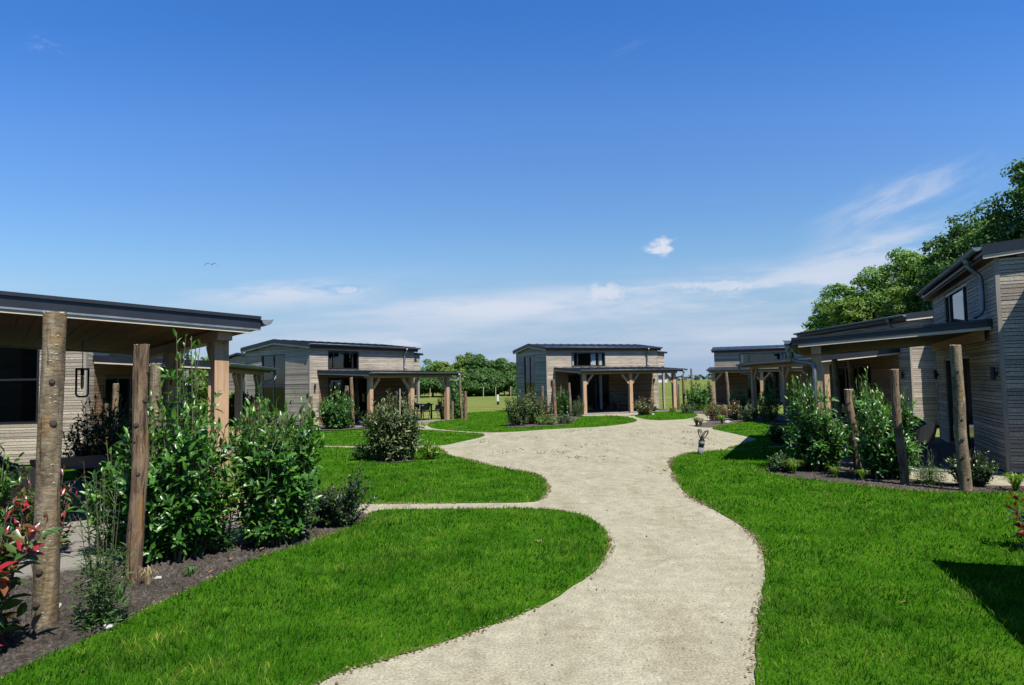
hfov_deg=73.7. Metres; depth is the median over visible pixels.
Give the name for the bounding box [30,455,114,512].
terrace table
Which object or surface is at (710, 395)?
dark shrub
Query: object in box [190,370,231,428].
hedge tree
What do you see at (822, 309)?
broadleaf tree
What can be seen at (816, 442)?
laurel shrub
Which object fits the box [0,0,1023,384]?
sky
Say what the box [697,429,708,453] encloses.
path light
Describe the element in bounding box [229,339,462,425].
cabin
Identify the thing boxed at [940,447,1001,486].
round shrub
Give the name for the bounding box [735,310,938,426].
cabin
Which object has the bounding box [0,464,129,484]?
lawn
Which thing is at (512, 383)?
broadleaf tree
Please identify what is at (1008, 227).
broadleaf tree
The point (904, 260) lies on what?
broadleaf tree
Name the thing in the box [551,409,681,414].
terrace
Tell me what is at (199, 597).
lawn
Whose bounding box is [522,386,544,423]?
olive shrub
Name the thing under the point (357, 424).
terrace
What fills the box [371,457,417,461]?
planting bed
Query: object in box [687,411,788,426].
planting bed
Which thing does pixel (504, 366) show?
broadleaf tree
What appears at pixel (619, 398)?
terrace bench
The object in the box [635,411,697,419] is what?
lawn
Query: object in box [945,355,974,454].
glass door
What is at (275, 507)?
laurel shrub
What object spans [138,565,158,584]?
grass tuft
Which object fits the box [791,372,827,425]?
laurel shrub
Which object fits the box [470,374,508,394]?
broadleaf tree
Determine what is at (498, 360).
broadleaf tree
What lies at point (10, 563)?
photinia shrub
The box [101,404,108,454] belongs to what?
rustic post
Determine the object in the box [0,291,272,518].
pergola
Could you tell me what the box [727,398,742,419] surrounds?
photinia shrub
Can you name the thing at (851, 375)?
rustic post
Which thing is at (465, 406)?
rustic post
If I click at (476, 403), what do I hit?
ground
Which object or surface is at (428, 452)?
shrub
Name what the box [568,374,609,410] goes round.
glass door
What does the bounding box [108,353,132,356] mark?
window
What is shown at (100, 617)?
tall weed
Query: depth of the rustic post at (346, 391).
28.75 m
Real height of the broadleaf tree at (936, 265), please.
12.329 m
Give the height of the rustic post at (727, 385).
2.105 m
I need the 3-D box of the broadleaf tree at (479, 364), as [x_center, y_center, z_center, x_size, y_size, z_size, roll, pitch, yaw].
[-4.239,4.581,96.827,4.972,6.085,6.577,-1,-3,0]
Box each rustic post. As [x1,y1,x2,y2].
[31,311,66,628]
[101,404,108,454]
[111,384,118,453]
[124,344,149,582]
[149,363,161,453]
[188,385,197,413]
[309,396,312,418]
[345,386,349,426]
[349,377,354,427]
[451,401,453,418]
[459,374,462,418]
[463,392,466,418]
[541,386,543,409]
[552,380,556,416]
[568,383,571,415]
[678,383,679,409]
[682,376,684,410]
[690,369,692,385]
[725,372,730,413]
[831,359,844,454]
[844,389,861,471]
[847,360,857,413]
[862,373,869,404]
[890,369,909,483]
[949,345,972,491]
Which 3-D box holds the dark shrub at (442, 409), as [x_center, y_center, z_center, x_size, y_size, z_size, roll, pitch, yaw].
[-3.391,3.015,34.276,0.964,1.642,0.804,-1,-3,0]
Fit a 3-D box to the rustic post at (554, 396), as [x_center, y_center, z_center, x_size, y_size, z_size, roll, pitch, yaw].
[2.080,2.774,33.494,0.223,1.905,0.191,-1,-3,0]
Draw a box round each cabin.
[0,347,278,466]
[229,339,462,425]
[513,344,687,413]
[706,345,802,404]
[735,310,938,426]
[783,238,1023,475]
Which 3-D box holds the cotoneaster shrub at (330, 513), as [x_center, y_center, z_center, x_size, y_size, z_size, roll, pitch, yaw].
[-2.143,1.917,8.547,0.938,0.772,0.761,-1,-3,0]
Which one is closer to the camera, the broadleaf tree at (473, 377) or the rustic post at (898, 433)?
the rustic post at (898, 433)
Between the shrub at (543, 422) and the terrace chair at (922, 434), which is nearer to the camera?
the terrace chair at (922, 434)
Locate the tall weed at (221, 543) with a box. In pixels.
[203,457,243,552]
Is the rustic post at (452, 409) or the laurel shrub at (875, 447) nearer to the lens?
the laurel shrub at (875, 447)
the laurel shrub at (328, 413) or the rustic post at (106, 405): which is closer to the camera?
the rustic post at (106, 405)
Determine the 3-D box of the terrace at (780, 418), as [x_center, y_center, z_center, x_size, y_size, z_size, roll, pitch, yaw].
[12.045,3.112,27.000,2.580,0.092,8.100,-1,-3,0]
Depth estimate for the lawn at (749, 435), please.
22.18 m
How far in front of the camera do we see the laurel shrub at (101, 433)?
12.99 m
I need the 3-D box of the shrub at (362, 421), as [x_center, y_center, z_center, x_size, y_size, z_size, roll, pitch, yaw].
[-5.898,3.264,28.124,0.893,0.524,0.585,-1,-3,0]
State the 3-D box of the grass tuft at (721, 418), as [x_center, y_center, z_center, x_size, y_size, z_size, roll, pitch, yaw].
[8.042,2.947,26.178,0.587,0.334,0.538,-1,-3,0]
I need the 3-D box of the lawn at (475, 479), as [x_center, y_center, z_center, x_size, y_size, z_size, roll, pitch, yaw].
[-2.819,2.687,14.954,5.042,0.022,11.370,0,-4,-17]
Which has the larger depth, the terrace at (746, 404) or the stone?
the terrace at (746, 404)
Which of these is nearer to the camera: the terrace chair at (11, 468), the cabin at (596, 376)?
the terrace chair at (11, 468)
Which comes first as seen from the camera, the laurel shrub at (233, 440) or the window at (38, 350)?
the laurel shrub at (233, 440)
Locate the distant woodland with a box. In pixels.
[669,373,711,380]
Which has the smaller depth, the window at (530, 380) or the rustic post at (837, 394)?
the rustic post at (837, 394)
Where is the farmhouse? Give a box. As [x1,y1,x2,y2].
[658,375,666,382]
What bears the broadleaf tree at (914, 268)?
on the ground at (476, 403)
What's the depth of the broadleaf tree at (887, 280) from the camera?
54.41 m
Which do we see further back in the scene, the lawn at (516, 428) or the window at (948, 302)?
the lawn at (516, 428)
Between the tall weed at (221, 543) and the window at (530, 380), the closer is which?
the tall weed at (221, 543)
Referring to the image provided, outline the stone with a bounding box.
[102,624,112,628]
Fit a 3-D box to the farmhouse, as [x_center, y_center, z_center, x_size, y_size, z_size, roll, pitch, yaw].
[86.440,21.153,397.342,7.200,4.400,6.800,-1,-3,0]
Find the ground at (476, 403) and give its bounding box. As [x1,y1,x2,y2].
[196,379,941,524]
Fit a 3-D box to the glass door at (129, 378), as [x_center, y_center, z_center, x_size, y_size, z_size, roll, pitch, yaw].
[-10.467,1.942,18.409,0.125,2.080,2.400,-1,-3,-8]
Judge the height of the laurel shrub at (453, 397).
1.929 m
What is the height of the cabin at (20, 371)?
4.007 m
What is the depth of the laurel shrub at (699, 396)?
37.83 m
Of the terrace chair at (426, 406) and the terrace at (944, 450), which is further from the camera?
the terrace chair at (426, 406)
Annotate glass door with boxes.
[104,375,131,432]
[328,377,366,421]
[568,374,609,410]
[746,372,788,402]
[838,365,872,417]
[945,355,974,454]
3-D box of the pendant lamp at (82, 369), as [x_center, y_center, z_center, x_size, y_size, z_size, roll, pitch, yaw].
[-7.143,0.407,11.354,0.201,1.016,0.119,3,-6,-54]
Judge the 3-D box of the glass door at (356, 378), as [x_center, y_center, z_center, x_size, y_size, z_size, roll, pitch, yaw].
[-7.560,2.673,31.850,0.125,2.080,2.600,-3,-4,35]
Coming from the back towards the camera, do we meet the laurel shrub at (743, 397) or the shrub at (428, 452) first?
the laurel shrub at (743, 397)
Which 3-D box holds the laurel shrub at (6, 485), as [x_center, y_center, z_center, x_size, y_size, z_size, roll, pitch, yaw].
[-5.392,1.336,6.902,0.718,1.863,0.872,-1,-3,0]
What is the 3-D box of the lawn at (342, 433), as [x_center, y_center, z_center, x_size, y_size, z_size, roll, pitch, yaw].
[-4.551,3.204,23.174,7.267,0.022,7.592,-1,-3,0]
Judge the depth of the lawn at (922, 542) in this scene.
5.97 m
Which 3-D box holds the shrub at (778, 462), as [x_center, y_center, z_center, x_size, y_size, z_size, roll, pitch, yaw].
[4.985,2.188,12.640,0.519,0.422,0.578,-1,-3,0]
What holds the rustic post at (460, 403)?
on the lawn at (516, 428)
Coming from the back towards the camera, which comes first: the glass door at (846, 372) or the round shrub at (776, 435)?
the glass door at (846, 372)
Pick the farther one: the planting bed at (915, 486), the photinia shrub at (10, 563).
the planting bed at (915, 486)
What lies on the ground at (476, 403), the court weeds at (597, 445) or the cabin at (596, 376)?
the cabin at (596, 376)
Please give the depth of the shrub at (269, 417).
20.84 m
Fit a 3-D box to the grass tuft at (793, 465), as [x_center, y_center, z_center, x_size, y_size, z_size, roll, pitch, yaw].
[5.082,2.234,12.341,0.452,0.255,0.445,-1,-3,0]
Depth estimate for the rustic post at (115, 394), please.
14.97 m
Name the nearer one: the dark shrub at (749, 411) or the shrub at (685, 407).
the dark shrub at (749, 411)
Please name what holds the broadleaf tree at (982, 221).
on the ground at (476, 403)
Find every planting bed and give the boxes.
[0,511,367,675]
[315,427,370,429]
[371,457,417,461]
[506,415,579,426]
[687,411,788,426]
[771,456,1023,492]
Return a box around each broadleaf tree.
[189,355,208,384]
[414,378,440,397]
[420,359,442,395]
[422,377,456,394]
[434,370,485,395]
[436,361,468,375]
[450,352,473,395]
[464,354,495,376]
[464,370,496,395]
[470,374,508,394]
[485,358,508,394]
[489,370,515,395]
[497,361,515,373]
[501,370,516,395]
[801,315,819,331]
[811,282,857,329]
[829,290,884,326]
[850,271,905,309]
[852,247,924,320]
[875,284,931,318]
[903,236,972,298]
[916,210,998,310]
[953,217,1022,262]
[966,158,1023,249]
[967,186,1023,243]
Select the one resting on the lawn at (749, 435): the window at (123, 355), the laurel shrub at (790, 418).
the laurel shrub at (790, 418)
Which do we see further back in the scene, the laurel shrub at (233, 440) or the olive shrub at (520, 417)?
the olive shrub at (520, 417)
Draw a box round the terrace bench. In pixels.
[612,394,638,410]
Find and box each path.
[229,411,791,684]
[870,472,1023,485]
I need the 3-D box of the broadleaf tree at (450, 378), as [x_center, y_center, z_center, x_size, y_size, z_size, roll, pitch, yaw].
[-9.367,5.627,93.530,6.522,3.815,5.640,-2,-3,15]
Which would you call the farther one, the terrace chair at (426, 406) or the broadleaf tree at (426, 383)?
the broadleaf tree at (426, 383)
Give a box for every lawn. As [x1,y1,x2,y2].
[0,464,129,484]
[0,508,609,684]
[276,447,547,503]
[277,430,484,445]
[429,411,636,431]
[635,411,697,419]
[671,447,1023,684]
[712,422,847,448]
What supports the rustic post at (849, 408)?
on the planting bed at (915, 486)
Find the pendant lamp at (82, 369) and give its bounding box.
[75,343,89,397]
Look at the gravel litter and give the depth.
9.18 m
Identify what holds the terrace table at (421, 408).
on the terrace at (357, 424)
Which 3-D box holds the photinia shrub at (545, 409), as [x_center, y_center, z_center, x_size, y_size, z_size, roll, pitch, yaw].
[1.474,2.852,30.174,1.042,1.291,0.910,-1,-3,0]
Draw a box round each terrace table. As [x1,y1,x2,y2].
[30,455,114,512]
[403,404,431,418]
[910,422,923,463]
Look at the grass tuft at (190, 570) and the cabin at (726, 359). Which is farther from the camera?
the cabin at (726, 359)
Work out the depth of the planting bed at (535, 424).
27.95 m
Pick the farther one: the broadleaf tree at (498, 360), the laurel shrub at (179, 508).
the broadleaf tree at (498, 360)
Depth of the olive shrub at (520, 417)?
27.35 m
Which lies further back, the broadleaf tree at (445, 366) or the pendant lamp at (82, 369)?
the broadleaf tree at (445, 366)
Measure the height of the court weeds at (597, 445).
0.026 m
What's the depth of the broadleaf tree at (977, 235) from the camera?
39.62 m
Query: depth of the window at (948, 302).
15.93 m
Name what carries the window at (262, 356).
in the cabin at (316, 370)
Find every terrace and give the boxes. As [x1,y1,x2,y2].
[0,479,254,577]
[318,419,454,428]
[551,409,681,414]
[712,403,782,405]
[756,415,846,427]
[834,440,1004,473]
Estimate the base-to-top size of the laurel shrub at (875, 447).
1.663 m
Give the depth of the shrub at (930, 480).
10.83 m
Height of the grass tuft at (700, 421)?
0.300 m
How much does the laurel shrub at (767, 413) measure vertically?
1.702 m
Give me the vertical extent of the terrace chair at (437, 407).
0.842 m
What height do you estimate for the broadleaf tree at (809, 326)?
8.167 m
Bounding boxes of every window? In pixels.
[0,349,39,424]
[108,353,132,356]
[261,354,285,413]
[328,351,358,368]
[524,355,535,398]
[571,352,604,365]
[739,352,793,363]
[944,283,967,322]
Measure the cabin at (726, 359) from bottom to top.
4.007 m
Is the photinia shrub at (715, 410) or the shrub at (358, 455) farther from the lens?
the photinia shrub at (715, 410)
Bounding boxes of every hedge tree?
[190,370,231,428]
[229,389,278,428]
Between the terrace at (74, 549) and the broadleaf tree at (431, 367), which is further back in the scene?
the broadleaf tree at (431, 367)
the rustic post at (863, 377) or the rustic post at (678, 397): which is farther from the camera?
the rustic post at (678, 397)
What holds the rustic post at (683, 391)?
on the ground at (476, 403)
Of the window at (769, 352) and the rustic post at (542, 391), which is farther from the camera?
the window at (769, 352)
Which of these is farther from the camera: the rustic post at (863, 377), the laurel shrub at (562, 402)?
the laurel shrub at (562, 402)
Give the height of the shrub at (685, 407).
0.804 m
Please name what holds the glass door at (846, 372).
in the cabin at (916, 366)
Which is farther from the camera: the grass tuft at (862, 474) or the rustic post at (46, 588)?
the grass tuft at (862, 474)
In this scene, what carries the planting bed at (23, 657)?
on the ground at (476, 403)
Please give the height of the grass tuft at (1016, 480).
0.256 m
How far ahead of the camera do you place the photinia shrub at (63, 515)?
7.16 m
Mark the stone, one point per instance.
(106, 626)
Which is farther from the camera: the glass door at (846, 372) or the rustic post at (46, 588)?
the glass door at (846, 372)
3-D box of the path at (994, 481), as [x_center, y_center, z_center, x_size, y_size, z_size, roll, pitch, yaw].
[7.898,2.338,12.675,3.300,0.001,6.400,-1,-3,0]
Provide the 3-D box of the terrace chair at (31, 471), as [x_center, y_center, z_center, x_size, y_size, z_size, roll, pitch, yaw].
[-5.848,1.907,8.317,0.540,0.842,0.610,0,-4,-20]
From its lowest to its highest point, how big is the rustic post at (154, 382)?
2.126 m
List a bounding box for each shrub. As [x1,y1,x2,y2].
[0,443,32,540]
[0,495,61,649]
[1,465,91,553]
[61,383,131,481]
[65,440,152,555]
[92,328,250,564]
[223,380,328,546]
[229,397,283,467]
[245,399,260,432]
[307,463,378,527]
[315,383,359,428]
[350,440,373,459]
[359,389,424,461]
[359,417,373,426]
[416,440,442,459]
[435,393,450,418]
[450,383,463,417]
[503,389,531,425]
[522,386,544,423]
[534,413,557,424]
[538,393,556,419]
[552,386,571,415]
[557,411,574,423]
[633,397,655,414]
[680,398,698,412]
[684,378,709,410]
[700,401,726,415]
[704,379,714,407]
[704,398,729,420]
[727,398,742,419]
[728,381,748,415]
[740,399,759,421]
[757,379,783,421]
[762,420,789,443]
[767,450,793,471]
[779,374,853,471]
[785,378,805,424]
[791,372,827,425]
[841,366,891,466]
[844,382,926,478]
[912,446,948,485]
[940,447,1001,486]
[1003,487,1023,549]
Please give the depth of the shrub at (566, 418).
28.00 m
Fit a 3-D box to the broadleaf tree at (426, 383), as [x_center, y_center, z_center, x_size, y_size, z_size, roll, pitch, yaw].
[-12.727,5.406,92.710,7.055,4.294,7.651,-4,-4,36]
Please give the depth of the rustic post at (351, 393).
28.35 m
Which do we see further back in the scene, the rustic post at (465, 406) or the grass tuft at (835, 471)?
the rustic post at (465, 406)
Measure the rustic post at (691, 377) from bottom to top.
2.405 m
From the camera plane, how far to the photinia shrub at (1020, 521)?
6.76 m
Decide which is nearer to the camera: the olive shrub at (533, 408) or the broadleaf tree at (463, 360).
the olive shrub at (533, 408)
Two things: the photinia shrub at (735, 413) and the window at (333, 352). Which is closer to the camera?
the photinia shrub at (735, 413)
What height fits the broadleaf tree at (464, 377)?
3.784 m
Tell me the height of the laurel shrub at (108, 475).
1.236 m
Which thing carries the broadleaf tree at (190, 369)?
on the ground at (476, 403)
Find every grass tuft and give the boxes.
[113,580,129,599]
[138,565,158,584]
[184,566,197,576]
[695,418,707,425]
[717,415,725,423]
[786,458,802,472]
[829,464,844,476]
[854,468,869,479]
[993,471,1023,490]
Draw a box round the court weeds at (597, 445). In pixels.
[464,430,713,473]
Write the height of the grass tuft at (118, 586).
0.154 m
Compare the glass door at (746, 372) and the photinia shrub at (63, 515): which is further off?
the glass door at (746, 372)
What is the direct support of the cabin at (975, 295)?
on the ground at (476, 403)
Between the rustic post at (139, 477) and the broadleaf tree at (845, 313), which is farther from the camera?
the broadleaf tree at (845, 313)
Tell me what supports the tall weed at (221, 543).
on the planting bed at (23, 657)
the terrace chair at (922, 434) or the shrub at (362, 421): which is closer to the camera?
the terrace chair at (922, 434)
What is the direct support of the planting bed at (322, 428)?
on the ground at (476, 403)
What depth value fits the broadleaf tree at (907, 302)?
45.14 m
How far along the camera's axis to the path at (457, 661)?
5.66 m
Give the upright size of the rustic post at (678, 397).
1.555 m
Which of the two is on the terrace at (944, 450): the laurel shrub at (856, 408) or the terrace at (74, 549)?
the laurel shrub at (856, 408)
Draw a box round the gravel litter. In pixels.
[468,432,745,665]
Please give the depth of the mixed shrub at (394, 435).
15.56 m
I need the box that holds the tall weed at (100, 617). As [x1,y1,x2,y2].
[64,460,136,633]
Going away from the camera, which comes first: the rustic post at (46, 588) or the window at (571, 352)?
the rustic post at (46, 588)
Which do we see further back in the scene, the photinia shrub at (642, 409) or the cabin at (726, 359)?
the cabin at (726, 359)
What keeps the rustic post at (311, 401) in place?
on the planting bed at (322, 428)
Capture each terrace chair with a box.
[0,455,19,511]
[2,467,60,526]
[417,403,430,419]
[428,402,441,418]
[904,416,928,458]
[909,422,940,466]
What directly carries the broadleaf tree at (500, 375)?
on the ground at (476, 403)
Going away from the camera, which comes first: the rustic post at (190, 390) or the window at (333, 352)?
the rustic post at (190, 390)
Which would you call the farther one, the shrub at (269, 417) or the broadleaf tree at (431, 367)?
the broadleaf tree at (431, 367)
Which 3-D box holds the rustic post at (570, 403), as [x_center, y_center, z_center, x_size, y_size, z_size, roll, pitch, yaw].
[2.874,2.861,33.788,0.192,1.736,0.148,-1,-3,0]

